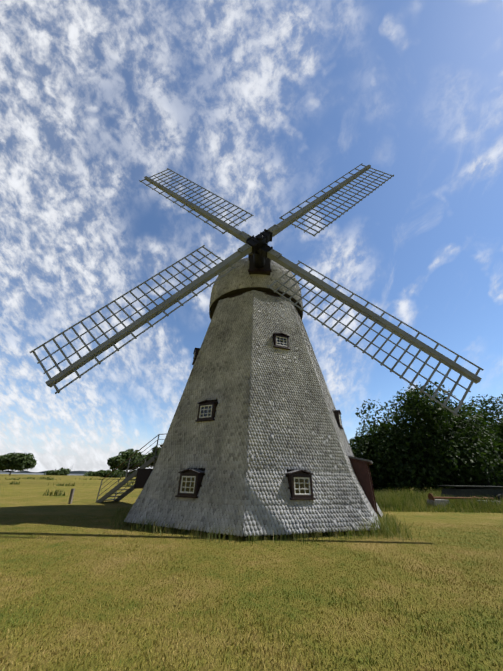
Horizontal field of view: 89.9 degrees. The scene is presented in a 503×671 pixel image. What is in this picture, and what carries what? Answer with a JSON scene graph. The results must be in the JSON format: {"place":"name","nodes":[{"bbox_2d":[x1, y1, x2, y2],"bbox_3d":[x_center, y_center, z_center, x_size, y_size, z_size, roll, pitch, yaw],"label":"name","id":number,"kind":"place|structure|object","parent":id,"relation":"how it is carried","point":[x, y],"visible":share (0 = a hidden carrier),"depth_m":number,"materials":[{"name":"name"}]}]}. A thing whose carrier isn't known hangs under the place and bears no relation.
{"place":"outdoors","nodes":[
{"label":"outdoors","id":0,"kind":"place"},
{"bbox_2d":[0,467,129,475],"bbox_3d":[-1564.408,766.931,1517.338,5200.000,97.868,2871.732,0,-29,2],"label":"water","id":1,"kind":"structure","parent":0,"point":[81,473],"depth_m":2234.65,"materials":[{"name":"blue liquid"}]},
{"bbox_2d":[0,472,502,670],"bbox_3d":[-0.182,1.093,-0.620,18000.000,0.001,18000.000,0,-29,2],"label":"ground","id":2,"kind":"structure","parent":0,"point":[24,497],"depth_m":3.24,"materials":[{"name":"green plant"}]},
{"bbox_2d":[0,452,36,474],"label":"tree","id":3,"kind":"object","parent":2,"relation":"on","point":[20,462],"depth_m":119.79,"materials":[{"name":"green plant"}]},
{"bbox_2d":[44,467,70,475],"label":"scrub","id":4,"kind":"object","parent":2,"relation":"on","point":[62,471],"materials":[{"name":"green plant"}]},
{"bbox_2d":[5,476,135,495],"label":"meadow tufts","id":5,"kind":"object","parent":2,"relation":"on","point":[51,492],"visible":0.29,"depth_m":30.28,"materials":[{"name":"green plant"}]},
{"bbox_2d":[68,488,74,503],"bbox_3d":[-8.670,7.741,12.149,0.197,0.636,0.139,0,-29,2],"label":"post","id":6,"kind":"object","parent":2,"relation":"on","point":[71,496],"visible":0.98,"depth_m":12.11,"materials":[{"name":"wood"}]},
{"bbox_2d":[83,469,108,476],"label":"scrub","id":7,"kind":"object","parent":2,"relation":"on","point":[91,473],"depth_m":151.88,"materials":[{"name":"green plant"}]},
{"bbox_2d":[97,470,121,477],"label":"scrub","id":8,"kind":"object","parent":2,"relation":"on","point":[102,473],"depth_m":111.48,"materials":[{"name":"green plant"}]},
{"bbox_2d":[114,469,128,476],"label":"scrub","id":9,"kind":"object","parent":2,"relation":"on","point":[121,471],"visible":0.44,"depth_m":150.32,"materials":[{"name":"green plant"}]},
{"bbox_2d":[107,449,147,477],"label":"tree","id":10,"kind":"object","parent":2,"relation":"on","point":[113,463],"depth_m":73.34,"materials":[{"name":"green plant"}]},
{"bbox_2d":[96,434,164,502],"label":"stairs","id":11,"kind":"structure","parent":2,"relation":"on","point":[125,481],"depth_m":12.86,"materials":[{"name":"grey metal"}]},
{"bbox_2d":[142,445,161,467],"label":"tree","id":12,"kind":"object","parent":2,"relation":"on","point":[153,454],"depth_m":70.46,"materials":[{"name":"green plant"}]},
{"bbox_2d":[126,294,380,536],"bbox_3d":[0.171,3.199,12.070,9.082,9.360,9.082,-12,-32,23],"label":"mill","id":13,"kind":"object","parent":2,"relation":"on","point":[203,469],"visible":0.04,"depth_m":7.89,"materials":[{"name":"grey"}]},
{"bbox_2d":[124,290,382,536],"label":"body shingles","id":14,"kind":"object","parent":13,"relation":"on","point":[271,501],"visible":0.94,"depth_m":7.91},
{"bbox_2d":[134,333,377,513],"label":"windows","id":15,"kind":"structure","parent":13,"relation":"attached to","point":[299,482],"depth_m":8.34,"materials":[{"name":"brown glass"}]},
{"bbox_2d":[210,263,301,318],"bbox_3d":[0.279,-2.417,15.222,5.250,3.641,5.250,0,-29,2],"label":"cap","id":16,"kind":"object","parent":13,"relation":"on","point":[238,292],"visible":0.1,"depth_m":12.60,"materials":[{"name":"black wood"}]},
{"bbox_2d":[237,224,281,274],"bbox_3d":[0.380,-3.690,12.376,1.981,1.979,2.855,0,-29,2],"label":"hub","id":17,"kind":"object","parent":16,"relation":"on","point":[259,260],"visible":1,"depth_m":11.51,"materials":[{"name":"grey metal"}]},
{"bbox_2d":[30,245,251,393],"bbox_3d":[-3.464,-1.602,9.713,2.110,9.200,0.310,39,-24,23],"label":"sail","id":18,"kind":"object","parent":17,"relation":"attached to","point":[194,285],"visible":0.98,"depth_m":9.15,"materials":[{"name":"grey wood"}]},
{"bbox_2d":[139,168,253,243],"bbox_3d":[-2.756,-7.266,13.732,9.200,2.110,0.310,39,-24,23],"label":"sail","id":19,"kind":"object","parent":17,"relation":"attached to","point":[226,227],"visible":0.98,"depth_m":13.63,"materials":[{"name":"grey wood"}]},
{"bbox_2d":[272,163,393,237],"bbox_3d":[4.176,-6.916,12.978,2.110,9.200,0.310,39,-24,23],"label":"sail","id":20,"kind":"object","parent":17,"relation":"attached to","point":[294,217],"visible":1,"depth_m":12.94,"materials":[{"name":"grey wood"}]},
{"bbox_2d":[267,249,483,416],"bbox_3d":[3.479,-0.905,9.497,9.200,2.110,0.310,39,-24,23],"label":"sail","id":21,"kind":"object","parent":17,"relation":"attached to","point":[321,285],"visible":0.98,"depth_m":8.99,"materials":[{"name":"grey wood"}]},
{"bbox_2d":[109,508,421,541],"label":"grass","id":22,"kind":"structure","parent":2,"relation":"on","point":[392,529],"depth_m":6.42,"materials":[{"name":"green plant"}]},
{"bbox_2d":[348,431,404,493],"bbox_3d":[10.465,11.482,22.855,6.930,5.216,5.793,0,-29,2],"label":"thicket","id":23,"kind":"object","parent":2,"relation":"on","point":[369,451],"depth_m":21.32,"materials":[{"name":"green plant"}]},
{"bbox_2d":[350,381,502,492],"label":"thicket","id":24,"kind":"object","parent":2,"relation":"on","point":[468,454],"depth_m":19.75,"materials":[{"name":"green plant"}]},
{"bbox_2d":[374,487,502,512],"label":"tall belt","id":25,"kind":"object","parent":2,"relation":"on","point":[388,500],"visible":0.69,"depth_m":12.30,"materials":[{"name":"green plant"}]},
{"bbox_2d":[427,485,502,508],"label":"machinery","id":26,"kind":"object","parent":2,"relation":"on","point":[491,491],"visible":0.65,"depth_m":14.26,"materials":[{"name":"metal"}]},
{"bbox_2d":[438,428,502,487],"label":"thicket","id":27,"kind":"object","parent":2,"relation":"on","point":[489,444],"depth_m":22.63,"materials":[{"name":"green plant"}]},
{"bbox_2d":[464,393,502,469],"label":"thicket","id":28,"kind":"object","parent":2,"relation":"on","point":[495,426],"visible":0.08,"depth_m":25.52,"materials":[{"name":"green plant"}]},
{"bbox_2d":[0,0,502,471],"label":"sky","id":29,"kind":"structure","parent":0,"point":[262,105],"materials":[{"name":"blue"}]},
{"bbox_2d":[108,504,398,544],"bbox_3d":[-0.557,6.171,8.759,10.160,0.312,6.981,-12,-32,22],"label":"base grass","id":30,"kind":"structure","parent":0,"point":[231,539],"depth_m":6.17,"materials":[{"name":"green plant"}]},
{"bbox_2d":[209,257,302,318],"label":"cap shingles","id":31,"kind":"object","parent":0,"point":[233,279],"visible":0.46,"depth_m":12.82,"materials":[{"name":"grey wood"}]}
]}

